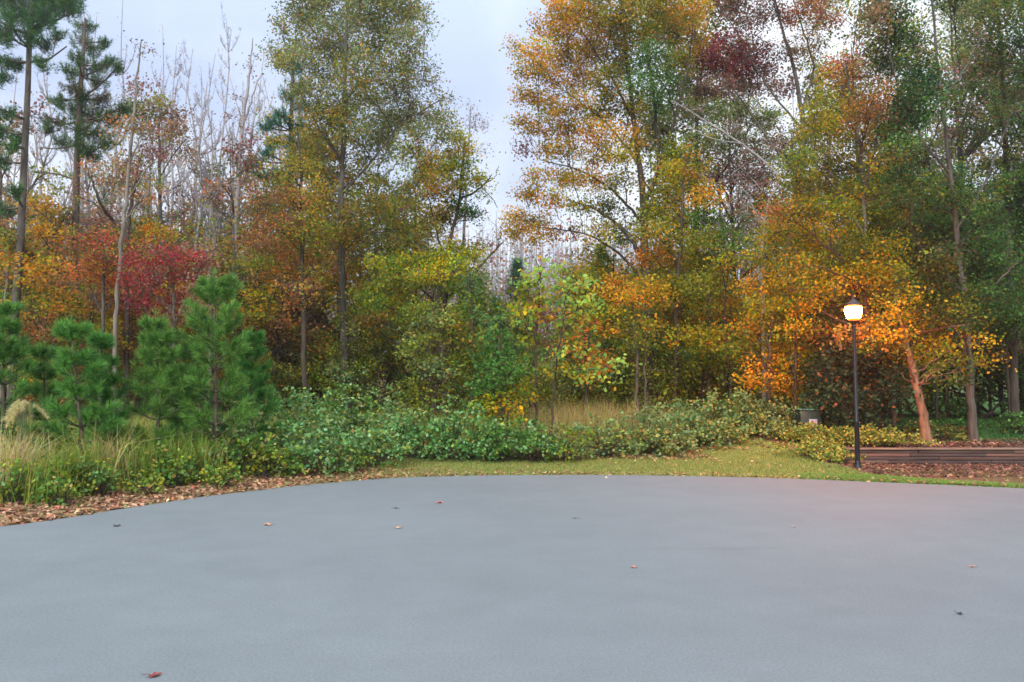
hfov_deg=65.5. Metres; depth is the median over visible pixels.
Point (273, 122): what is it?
pine tree
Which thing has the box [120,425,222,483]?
grass clump
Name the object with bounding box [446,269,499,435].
vine tree
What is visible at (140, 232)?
understory tree
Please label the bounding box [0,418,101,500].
grass clump
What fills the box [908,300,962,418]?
slim tree
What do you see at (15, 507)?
edge litter
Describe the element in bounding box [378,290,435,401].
slim tree
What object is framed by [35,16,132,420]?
pine tree
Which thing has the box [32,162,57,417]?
bare tree
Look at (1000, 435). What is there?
lawn grass
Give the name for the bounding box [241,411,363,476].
bramble
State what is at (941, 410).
shade tree
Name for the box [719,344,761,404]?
understory tree
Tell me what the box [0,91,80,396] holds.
sparse tree
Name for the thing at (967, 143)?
oak tree
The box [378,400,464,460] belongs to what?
bramble
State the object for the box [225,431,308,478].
weedy shrub
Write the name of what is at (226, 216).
bare tree
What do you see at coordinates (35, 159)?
bare tree
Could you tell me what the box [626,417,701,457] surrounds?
bramble
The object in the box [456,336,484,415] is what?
understory tree
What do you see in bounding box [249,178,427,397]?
understory tree
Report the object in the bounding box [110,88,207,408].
oak tree
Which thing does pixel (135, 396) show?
understory tree
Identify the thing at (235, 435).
bramble
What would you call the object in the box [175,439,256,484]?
weedy shrub
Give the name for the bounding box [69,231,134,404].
slim tree
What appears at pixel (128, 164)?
slender tree
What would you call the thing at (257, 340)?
young pine
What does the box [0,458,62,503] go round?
weedy shrub
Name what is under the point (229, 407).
understory tree
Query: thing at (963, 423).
dark shrub
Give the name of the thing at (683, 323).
understory tree
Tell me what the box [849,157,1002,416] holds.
shade tree
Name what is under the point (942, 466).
bed mulch
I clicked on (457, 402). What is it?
understory tree
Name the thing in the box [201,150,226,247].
bare tree
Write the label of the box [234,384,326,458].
bramble
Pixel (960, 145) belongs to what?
oak tree
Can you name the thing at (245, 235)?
sparse tree
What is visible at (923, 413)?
leaning maple
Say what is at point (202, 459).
grass clump
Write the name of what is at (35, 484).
grass clump
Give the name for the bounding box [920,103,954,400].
bare tree
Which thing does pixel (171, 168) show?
bare tree
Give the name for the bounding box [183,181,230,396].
sparse tree
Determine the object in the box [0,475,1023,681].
asphalt road
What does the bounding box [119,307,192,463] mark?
young pine
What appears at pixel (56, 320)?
understory tree
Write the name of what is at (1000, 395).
shade tree
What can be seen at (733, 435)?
bramble
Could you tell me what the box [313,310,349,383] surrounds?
slim tree
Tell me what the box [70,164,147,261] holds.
sparse tree
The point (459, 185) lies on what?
yellowing tree
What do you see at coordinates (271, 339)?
understory tree
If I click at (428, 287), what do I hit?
understory tree
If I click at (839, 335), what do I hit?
shade tree
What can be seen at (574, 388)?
understory tree
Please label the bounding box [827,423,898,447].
golden shrub
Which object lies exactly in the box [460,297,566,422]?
understory tree
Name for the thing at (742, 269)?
bare tree
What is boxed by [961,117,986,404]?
bare tree
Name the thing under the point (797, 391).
understory tree
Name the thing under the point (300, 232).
russet tree
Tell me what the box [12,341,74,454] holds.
young pine
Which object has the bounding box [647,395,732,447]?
bramble
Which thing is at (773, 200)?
bare tree
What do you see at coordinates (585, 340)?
bronze sapling
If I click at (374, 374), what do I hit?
understory tree
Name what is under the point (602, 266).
cedar tree
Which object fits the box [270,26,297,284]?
bare tree
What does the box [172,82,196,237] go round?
bare tree
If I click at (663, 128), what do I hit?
oak tree
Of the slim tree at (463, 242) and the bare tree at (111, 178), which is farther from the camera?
the bare tree at (111, 178)
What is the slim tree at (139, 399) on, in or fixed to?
on the ground at (997, 411)
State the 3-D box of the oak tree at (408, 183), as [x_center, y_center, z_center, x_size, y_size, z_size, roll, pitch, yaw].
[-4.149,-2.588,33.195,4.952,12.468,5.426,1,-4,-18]
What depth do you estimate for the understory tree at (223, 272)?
31.53 m
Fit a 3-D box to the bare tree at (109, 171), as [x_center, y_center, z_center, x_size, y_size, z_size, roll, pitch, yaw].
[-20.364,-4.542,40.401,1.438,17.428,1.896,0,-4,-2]
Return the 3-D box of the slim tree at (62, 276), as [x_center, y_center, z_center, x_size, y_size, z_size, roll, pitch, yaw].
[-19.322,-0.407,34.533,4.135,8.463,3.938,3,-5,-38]
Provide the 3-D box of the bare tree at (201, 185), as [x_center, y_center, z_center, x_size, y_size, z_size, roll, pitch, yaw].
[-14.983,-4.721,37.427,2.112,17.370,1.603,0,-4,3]
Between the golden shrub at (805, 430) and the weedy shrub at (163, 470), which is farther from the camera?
the golden shrub at (805, 430)
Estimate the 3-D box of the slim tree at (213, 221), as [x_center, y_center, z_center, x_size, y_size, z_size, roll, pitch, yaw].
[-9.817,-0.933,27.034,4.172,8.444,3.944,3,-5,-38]
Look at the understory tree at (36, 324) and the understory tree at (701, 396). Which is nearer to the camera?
the understory tree at (701, 396)
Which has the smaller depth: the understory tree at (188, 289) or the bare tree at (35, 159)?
the understory tree at (188, 289)
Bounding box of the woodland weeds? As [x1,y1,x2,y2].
[0,398,795,451]
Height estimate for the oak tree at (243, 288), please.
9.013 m
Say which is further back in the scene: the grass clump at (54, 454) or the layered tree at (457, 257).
the layered tree at (457, 257)
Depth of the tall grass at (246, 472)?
12.78 m
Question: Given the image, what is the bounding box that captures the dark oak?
[851,0,1023,441]
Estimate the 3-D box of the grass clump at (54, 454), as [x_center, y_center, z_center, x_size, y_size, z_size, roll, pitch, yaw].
[-6.804,1.831,11.942,2.634,1.021,2.027,0,-4,0]
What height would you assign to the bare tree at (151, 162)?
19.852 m
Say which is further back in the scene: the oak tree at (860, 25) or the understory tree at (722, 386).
the oak tree at (860, 25)
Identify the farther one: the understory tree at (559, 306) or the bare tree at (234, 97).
the bare tree at (234, 97)
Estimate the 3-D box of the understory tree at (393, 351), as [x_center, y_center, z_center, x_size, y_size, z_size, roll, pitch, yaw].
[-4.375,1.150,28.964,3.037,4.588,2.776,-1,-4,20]
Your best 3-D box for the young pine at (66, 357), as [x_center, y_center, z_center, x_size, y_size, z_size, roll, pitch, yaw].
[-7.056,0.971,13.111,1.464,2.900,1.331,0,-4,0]
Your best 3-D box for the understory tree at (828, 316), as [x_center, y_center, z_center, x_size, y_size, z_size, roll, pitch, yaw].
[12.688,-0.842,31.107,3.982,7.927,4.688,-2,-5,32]
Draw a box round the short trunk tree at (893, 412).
[870,336,950,434]
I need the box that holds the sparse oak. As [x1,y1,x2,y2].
[915,0,1023,432]
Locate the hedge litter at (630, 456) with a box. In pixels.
[473,450,720,461]
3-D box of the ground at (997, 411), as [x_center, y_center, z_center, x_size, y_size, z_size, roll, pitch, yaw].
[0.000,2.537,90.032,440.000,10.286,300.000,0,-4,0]
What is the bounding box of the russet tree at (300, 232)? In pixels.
[224,126,351,412]
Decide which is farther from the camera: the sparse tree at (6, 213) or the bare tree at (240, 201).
the bare tree at (240, 201)
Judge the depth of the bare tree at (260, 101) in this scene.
46.16 m
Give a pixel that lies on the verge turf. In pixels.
(899, 481)
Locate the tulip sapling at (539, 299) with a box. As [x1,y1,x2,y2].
[493,255,642,441]
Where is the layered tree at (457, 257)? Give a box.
[339,231,504,418]
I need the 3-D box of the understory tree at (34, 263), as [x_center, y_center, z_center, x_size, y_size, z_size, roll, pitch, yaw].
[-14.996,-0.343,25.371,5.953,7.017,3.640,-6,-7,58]
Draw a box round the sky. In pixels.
[0,0,1023,338]
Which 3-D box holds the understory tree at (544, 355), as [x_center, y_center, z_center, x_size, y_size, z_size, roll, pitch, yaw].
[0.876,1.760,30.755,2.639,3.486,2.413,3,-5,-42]
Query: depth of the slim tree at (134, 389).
32.03 m
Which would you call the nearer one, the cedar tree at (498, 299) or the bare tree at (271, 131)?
the cedar tree at (498, 299)
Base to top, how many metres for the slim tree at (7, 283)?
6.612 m
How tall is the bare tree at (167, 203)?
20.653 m
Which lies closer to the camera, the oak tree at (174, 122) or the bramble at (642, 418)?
the bramble at (642, 418)
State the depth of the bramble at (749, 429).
20.40 m
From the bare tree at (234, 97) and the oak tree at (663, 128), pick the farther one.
the bare tree at (234, 97)
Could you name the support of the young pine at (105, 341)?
on the ground at (997, 411)
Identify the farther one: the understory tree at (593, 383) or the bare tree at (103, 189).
the bare tree at (103, 189)
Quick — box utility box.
[794,409,820,430]
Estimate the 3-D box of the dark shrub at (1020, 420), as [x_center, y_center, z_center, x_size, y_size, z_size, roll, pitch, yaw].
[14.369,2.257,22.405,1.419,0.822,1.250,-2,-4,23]
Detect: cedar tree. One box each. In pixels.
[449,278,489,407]
[479,292,515,415]
[503,255,550,411]
[586,244,630,406]
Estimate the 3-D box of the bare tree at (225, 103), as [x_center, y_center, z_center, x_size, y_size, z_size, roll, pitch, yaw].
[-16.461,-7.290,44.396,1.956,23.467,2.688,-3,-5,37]
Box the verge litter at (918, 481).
[350,460,1023,487]
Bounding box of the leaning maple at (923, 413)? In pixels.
[857,277,1017,441]
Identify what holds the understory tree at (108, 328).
on the ground at (997, 411)
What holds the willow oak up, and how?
on the ground at (997, 411)
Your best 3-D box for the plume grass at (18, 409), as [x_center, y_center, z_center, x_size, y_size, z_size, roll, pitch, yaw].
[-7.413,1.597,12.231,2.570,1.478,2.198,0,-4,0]
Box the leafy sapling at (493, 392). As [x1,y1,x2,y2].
[447,301,548,456]
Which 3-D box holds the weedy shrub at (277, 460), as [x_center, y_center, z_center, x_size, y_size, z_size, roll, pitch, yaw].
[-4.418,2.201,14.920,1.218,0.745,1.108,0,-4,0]
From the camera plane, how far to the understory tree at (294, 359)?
29.50 m
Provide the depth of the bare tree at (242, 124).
31.58 m
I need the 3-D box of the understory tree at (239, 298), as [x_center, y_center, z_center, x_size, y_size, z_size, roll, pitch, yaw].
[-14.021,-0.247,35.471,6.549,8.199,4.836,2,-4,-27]
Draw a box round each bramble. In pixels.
[184,390,276,474]
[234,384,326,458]
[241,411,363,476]
[276,385,357,456]
[312,365,399,454]
[324,415,418,470]
[352,384,427,458]
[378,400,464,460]
[409,394,507,462]
[462,417,551,462]
[497,415,574,462]
[535,421,597,463]
[573,411,656,459]
[596,402,691,453]
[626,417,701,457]
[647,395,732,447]
[671,387,771,437]
[678,416,761,447]
[725,395,801,433]
[741,411,793,439]
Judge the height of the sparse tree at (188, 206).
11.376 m
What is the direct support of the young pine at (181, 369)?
on the ground at (997, 411)
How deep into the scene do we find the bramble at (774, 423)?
19.83 m
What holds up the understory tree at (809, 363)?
on the ground at (997, 411)
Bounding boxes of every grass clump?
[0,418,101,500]
[0,441,94,503]
[4,432,126,497]
[8,424,155,493]
[30,413,184,486]
[84,426,192,488]
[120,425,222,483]
[167,427,286,483]
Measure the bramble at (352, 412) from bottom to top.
2.199 m
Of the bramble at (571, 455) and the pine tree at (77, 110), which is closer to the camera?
the bramble at (571, 455)
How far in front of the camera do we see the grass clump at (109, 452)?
12.80 m
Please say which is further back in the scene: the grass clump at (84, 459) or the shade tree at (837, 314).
the shade tree at (837, 314)
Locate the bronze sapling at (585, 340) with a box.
[547,289,620,409]
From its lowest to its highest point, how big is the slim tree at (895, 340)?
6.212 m
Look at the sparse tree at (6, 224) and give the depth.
32.63 m
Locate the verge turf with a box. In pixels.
[794,472,1023,487]
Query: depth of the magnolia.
20.28 m
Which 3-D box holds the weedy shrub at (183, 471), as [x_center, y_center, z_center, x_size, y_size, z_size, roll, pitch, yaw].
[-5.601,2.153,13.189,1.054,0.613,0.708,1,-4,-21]
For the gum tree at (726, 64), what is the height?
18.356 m
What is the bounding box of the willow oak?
[726,44,924,407]
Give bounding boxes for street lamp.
[844,295,861,468]
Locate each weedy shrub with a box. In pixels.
[0,420,49,460]
[0,452,77,499]
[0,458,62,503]
[26,421,91,458]
[28,475,92,507]
[62,452,134,493]
[73,456,130,496]
[86,426,156,473]
[116,459,167,495]
[117,439,187,486]
[143,453,207,487]
[172,414,223,462]
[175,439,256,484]
[192,454,251,487]
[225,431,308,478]
[247,439,310,477]
[312,444,385,474]
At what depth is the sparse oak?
23.01 m
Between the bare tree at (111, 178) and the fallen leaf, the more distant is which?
the bare tree at (111, 178)
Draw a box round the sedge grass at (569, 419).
[495,391,710,453]
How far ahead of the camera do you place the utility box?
20.57 m
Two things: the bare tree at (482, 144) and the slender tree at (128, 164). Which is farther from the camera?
the bare tree at (482, 144)
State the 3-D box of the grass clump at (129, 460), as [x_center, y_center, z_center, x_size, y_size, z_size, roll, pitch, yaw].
[-6.127,1.865,12.941,2.400,1.098,2.310,1,-4,-16]
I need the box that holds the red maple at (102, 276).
[36,219,153,408]
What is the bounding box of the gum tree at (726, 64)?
[658,0,851,417]
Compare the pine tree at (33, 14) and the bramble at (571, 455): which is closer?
the bramble at (571, 455)
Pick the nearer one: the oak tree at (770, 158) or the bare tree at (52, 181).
the oak tree at (770, 158)
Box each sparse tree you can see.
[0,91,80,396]
[0,187,14,282]
[0,197,46,356]
[14,203,49,398]
[27,190,83,415]
[58,205,112,377]
[67,203,122,401]
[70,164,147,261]
[80,152,193,401]
[122,185,207,357]
[163,144,254,400]
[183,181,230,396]
[187,126,291,375]
[222,191,297,404]
[226,163,355,390]
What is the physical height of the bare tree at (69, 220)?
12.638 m
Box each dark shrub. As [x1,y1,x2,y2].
[770,390,800,427]
[935,415,994,428]
[995,410,1023,434]
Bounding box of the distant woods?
[10,179,1009,384]
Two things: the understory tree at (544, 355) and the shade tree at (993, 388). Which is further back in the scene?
the shade tree at (993, 388)
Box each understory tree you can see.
[0,190,141,418]
[0,216,100,406]
[0,250,46,403]
[0,282,52,391]
[4,197,180,405]
[25,254,149,411]
[27,251,83,413]
[36,271,160,407]
[93,267,163,407]
[94,222,226,405]
[100,214,188,407]
[120,246,238,409]
[149,233,312,402]
[149,248,246,407]
[190,244,271,409]
[211,326,243,412]
[212,205,372,408]
[213,238,306,381]
[219,310,289,407]
[221,346,290,417]
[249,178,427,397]
[262,253,348,404]
[267,363,311,417]
[275,342,326,413]
[293,329,339,411]
[311,310,403,418]
[322,300,405,413]
[330,311,399,411]
[360,308,423,413]
[378,324,450,413]
[379,294,490,425]
[387,271,452,404]
[417,326,467,411]
[418,298,491,417]
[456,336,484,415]
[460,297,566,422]
[497,352,563,430]
[502,282,564,409]
[517,341,558,411]
[527,332,571,411]
[535,291,626,411]
[537,328,604,422]
[539,250,631,405]
[539,325,618,415]
[542,229,672,409]
[566,251,668,407]
[591,322,640,414]
[597,313,670,411]
[606,282,700,420]
[621,239,733,404]
[635,256,743,414]
[653,290,748,420]
[664,317,711,405]
[683,263,757,405]
[692,343,745,406]
[710,280,769,404]
[715,275,804,407]
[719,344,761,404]
[742,346,793,421]
[743,271,845,419]
[785,294,844,404]
[789,228,872,405]
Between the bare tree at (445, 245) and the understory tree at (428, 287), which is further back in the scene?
the bare tree at (445, 245)
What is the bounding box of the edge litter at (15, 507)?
[0,465,524,525]
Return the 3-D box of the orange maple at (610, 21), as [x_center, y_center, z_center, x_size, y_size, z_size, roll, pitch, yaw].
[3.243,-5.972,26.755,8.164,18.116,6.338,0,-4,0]
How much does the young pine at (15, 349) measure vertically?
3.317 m
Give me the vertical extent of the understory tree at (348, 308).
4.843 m
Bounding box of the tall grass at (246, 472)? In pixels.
[0,445,390,505]
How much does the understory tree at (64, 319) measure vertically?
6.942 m
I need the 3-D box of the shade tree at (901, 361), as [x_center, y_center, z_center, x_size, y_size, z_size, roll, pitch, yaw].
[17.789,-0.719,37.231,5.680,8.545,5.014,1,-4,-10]
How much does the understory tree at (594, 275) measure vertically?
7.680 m
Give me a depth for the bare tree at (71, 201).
36.98 m
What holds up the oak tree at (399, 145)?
on the ground at (997, 411)
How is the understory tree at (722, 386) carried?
on the ground at (997, 411)
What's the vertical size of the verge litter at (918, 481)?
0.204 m
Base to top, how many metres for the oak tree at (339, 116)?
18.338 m
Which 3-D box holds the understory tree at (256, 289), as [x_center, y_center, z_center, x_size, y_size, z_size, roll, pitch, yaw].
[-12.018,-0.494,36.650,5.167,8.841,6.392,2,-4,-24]
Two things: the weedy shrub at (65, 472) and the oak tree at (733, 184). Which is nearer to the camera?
the weedy shrub at (65, 472)
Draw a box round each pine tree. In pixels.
[0,0,89,414]
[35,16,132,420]
[244,61,319,409]
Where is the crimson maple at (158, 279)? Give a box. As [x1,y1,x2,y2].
[97,233,233,412]
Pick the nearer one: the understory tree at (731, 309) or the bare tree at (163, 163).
the understory tree at (731, 309)
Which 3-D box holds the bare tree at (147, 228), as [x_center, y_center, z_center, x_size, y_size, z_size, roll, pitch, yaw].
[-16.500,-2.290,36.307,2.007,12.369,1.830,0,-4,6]
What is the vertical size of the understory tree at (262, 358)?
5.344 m
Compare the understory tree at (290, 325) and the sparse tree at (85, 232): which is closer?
the understory tree at (290, 325)
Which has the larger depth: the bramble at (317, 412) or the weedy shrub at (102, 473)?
the bramble at (317, 412)
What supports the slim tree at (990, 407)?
on the ground at (997, 411)
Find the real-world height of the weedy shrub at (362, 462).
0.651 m
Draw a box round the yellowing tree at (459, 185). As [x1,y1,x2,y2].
[403,121,499,415]
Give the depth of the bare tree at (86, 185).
38.34 m
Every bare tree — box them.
[0,71,21,252]
[0,89,36,237]
[16,110,46,414]
[18,99,49,400]
[27,52,67,421]
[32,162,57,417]
[38,146,70,210]
[45,178,81,280]
[54,91,83,261]
[60,120,90,406]
[66,0,106,282]
[69,12,105,406]
[89,163,114,250]
[90,123,104,244]
[94,85,124,218]
[98,0,139,242]
[102,87,125,407]
[114,80,143,410]
[129,120,157,408]
[131,120,154,215]
[137,162,158,413]
[141,64,165,244]
[142,72,171,213]
[148,24,179,403]
[157,138,197,408]
[158,80,180,402]
[161,41,192,404]
[168,74,219,249]
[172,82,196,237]
[175,42,209,255]
[178,71,216,409]
[190,49,226,281]
[192,74,222,410]
[195,2,240,244]
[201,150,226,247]
[208,38,273,403]
[214,111,241,417]
[218,82,255,241]
[219,67,249,415]
[226,87,254,271]
[242,56,267,257]
[242,58,287,296]
[242,77,265,250]
[246,91,274,282]
[265,103,285,335]
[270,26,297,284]
[288,75,305,212]
[433,221,459,334]
[446,98,493,377]
[536,259,561,410]
[557,255,572,338]
[724,131,757,326]
[735,160,765,399]
[746,128,784,402]
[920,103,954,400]
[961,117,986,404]
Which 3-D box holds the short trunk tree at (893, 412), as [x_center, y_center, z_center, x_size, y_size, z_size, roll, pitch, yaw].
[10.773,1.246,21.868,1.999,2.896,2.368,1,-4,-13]
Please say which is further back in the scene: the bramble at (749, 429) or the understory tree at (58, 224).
the understory tree at (58, 224)
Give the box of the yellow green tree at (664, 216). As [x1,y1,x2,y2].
[620,137,758,408]
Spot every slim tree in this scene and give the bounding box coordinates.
[0,241,67,400]
[31,241,81,420]
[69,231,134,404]
[112,241,169,417]
[119,309,156,416]
[160,187,285,410]
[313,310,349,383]
[363,289,419,395]
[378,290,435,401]
[425,230,513,409]
[488,279,554,346]
[536,294,601,399]
[671,180,766,392]
[873,259,927,417]
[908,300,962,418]
[926,318,991,417]
[955,305,1002,418]
[973,299,1023,421]
[1019,366,1023,415]
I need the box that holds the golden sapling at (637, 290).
[588,265,688,419]
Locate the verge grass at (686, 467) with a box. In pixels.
[279,435,1023,487]
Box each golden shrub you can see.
[769,429,851,458]
[771,422,827,441]
[781,421,849,442]
[803,425,873,445]
[806,441,865,464]
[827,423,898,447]
[863,424,944,447]
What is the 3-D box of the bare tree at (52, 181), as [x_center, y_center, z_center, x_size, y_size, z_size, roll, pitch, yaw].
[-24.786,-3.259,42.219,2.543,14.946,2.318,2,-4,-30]
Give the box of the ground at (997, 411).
[0,336,1023,525]
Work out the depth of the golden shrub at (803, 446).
17.89 m
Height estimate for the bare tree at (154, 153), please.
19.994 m
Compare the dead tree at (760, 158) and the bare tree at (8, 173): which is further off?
the bare tree at (8, 173)
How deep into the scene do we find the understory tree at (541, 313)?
32.81 m
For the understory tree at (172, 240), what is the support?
on the ground at (997, 411)
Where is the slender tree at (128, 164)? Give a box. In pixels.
[86,30,185,409]
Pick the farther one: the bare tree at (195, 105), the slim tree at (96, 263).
the bare tree at (195, 105)
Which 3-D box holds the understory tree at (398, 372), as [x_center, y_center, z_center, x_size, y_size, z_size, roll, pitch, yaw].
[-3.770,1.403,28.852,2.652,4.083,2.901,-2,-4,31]
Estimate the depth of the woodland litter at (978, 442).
19.46 m
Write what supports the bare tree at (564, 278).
on the ground at (997, 411)
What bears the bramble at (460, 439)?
on the ground at (997, 411)
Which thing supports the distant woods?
on the ground at (997, 411)
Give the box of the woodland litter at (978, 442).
[173,422,1009,454]
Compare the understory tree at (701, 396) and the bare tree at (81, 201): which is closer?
the understory tree at (701, 396)
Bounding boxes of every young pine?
[0,289,42,450]
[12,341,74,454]
[37,313,129,470]
[74,325,136,463]
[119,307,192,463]
[150,341,213,455]
[159,266,259,465]
[225,324,286,461]
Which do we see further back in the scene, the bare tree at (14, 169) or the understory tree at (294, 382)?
the bare tree at (14, 169)
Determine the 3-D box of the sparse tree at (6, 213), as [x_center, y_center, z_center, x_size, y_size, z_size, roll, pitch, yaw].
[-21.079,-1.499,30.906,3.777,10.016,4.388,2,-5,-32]
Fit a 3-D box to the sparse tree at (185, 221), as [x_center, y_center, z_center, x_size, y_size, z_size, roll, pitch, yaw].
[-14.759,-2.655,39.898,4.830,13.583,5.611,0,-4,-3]
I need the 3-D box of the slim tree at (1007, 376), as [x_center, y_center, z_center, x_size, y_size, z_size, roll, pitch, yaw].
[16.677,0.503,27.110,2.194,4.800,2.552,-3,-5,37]
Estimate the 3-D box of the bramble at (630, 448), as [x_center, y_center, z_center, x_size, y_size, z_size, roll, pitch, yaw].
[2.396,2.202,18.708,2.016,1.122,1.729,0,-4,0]
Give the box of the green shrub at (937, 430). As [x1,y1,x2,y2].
[903,413,981,440]
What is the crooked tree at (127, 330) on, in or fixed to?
on the ground at (997, 411)
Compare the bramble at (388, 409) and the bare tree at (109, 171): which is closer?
the bramble at (388, 409)
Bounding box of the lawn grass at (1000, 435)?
[821,413,1023,442]
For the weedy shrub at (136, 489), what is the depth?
12.26 m
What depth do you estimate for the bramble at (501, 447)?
17.62 m
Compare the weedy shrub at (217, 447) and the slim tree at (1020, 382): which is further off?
the slim tree at (1020, 382)
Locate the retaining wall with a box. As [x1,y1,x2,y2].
[803,448,1023,464]
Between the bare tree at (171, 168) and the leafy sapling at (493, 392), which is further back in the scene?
the bare tree at (171, 168)
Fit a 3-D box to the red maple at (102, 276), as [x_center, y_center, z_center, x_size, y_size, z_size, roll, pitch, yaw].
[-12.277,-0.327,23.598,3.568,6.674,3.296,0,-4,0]
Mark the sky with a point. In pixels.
(467, 45)
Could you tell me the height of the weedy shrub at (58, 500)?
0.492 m
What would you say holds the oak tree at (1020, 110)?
on the ground at (997, 411)
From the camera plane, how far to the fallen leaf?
4.54 m
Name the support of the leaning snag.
on the ground at (997, 411)
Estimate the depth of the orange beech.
21.14 m
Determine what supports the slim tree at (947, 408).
on the ground at (997, 411)
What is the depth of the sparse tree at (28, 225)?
41.31 m
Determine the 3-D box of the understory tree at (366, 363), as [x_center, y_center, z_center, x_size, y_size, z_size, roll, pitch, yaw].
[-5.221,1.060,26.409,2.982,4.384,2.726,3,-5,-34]
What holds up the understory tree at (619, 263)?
on the ground at (997, 411)
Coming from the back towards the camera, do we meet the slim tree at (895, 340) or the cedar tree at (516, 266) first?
the cedar tree at (516, 266)
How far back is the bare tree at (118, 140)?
37.13 m
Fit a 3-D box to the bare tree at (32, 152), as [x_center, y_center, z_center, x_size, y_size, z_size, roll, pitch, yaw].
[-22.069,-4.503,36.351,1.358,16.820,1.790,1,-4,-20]
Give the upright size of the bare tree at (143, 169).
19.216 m
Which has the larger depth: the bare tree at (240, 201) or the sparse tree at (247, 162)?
the bare tree at (240, 201)
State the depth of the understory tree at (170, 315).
33.40 m
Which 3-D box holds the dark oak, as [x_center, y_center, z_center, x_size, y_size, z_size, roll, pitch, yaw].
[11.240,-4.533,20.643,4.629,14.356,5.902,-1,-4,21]
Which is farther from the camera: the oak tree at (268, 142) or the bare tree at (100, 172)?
the bare tree at (100, 172)
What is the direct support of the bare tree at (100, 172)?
on the ground at (997, 411)
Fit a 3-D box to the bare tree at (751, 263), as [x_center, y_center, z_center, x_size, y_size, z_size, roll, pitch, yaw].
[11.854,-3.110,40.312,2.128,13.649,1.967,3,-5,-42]
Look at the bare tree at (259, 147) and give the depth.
39.70 m
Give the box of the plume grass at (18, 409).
[0,398,83,475]
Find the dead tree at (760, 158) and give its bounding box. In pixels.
[673,96,806,398]
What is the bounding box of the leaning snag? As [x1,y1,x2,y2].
[438,224,503,372]
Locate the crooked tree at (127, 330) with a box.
[54,146,169,420]
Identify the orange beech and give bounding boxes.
[705,289,828,427]
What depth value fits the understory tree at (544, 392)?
23.13 m
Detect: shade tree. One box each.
[772,160,941,415]
[791,272,902,406]
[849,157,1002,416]
[860,256,928,413]
[869,203,1023,418]
[890,177,1020,415]
[907,174,1023,417]
[960,267,1023,402]
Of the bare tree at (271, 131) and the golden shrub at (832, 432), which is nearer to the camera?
the golden shrub at (832, 432)
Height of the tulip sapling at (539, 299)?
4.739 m
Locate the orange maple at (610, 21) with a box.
[487,0,722,410]
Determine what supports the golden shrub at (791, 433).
on the ground at (997, 411)
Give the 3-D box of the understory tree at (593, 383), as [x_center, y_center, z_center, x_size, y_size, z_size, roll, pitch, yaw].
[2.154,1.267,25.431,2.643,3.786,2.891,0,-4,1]
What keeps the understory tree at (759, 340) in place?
on the ground at (997, 411)
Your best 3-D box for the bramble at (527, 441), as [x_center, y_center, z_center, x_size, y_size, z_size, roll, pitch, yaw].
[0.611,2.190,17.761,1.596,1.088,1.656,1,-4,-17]
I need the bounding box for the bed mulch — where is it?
[804,438,1023,476]
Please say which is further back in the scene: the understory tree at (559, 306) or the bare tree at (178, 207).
the bare tree at (178, 207)
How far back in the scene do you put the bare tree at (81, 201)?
37.99 m
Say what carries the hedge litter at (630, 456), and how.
on the ground at (997, 411)
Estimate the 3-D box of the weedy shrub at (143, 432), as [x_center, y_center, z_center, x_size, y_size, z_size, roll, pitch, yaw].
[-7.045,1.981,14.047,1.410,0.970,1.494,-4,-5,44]
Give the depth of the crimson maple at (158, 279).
21.80 m
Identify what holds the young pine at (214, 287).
on the ground at (997, 411)
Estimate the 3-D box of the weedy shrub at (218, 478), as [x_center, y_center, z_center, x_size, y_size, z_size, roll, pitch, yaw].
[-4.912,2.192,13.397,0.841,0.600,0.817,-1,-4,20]
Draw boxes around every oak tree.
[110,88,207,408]
[216,240,275,345]
[243,104,382,406]
[253,0,464,424]
[322,102,436,404]
[357,135,459,403]
[608,0,781,391]
[648,73,798,407]
[736,97,852,400]
[770,0,929,380]
[838,7,1023,413]
[879,76,986,412]
[920,0,1023,254]
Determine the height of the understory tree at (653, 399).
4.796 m
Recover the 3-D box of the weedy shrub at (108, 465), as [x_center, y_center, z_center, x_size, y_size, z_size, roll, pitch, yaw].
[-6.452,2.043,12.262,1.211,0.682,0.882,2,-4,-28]
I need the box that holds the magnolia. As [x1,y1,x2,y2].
[781,313,925,436]
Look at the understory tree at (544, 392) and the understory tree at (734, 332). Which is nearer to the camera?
the understory tree at (544, 392)
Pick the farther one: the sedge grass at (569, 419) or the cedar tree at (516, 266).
the cedar tree at (516, 266)
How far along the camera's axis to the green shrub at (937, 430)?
20.53 m
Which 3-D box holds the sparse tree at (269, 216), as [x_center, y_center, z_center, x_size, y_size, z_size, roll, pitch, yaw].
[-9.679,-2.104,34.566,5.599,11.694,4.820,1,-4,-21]
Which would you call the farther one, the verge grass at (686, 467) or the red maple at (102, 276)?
the red maple at (102, 276)
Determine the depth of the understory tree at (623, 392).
29.54 m
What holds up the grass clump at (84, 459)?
on the ground at (997, 411)
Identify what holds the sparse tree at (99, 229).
on the ground at (997, 411)
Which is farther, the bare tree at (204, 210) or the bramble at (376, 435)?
the bare tree at (204, 210)
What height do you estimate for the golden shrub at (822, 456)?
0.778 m
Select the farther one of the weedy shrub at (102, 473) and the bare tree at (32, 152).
the bare tree at (32, 152)
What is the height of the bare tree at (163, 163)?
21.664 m
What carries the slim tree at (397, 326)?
on the ground at (997, 411)
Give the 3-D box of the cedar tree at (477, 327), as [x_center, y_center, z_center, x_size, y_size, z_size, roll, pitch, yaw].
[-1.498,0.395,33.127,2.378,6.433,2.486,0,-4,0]
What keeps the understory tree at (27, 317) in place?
on the ground at (997, 411)
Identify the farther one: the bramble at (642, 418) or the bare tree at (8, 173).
the bare tree at (8, 173)
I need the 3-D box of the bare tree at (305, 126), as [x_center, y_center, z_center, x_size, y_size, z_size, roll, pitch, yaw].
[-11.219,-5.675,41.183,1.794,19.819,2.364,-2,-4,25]
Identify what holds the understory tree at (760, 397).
on the ground at (997, 411)

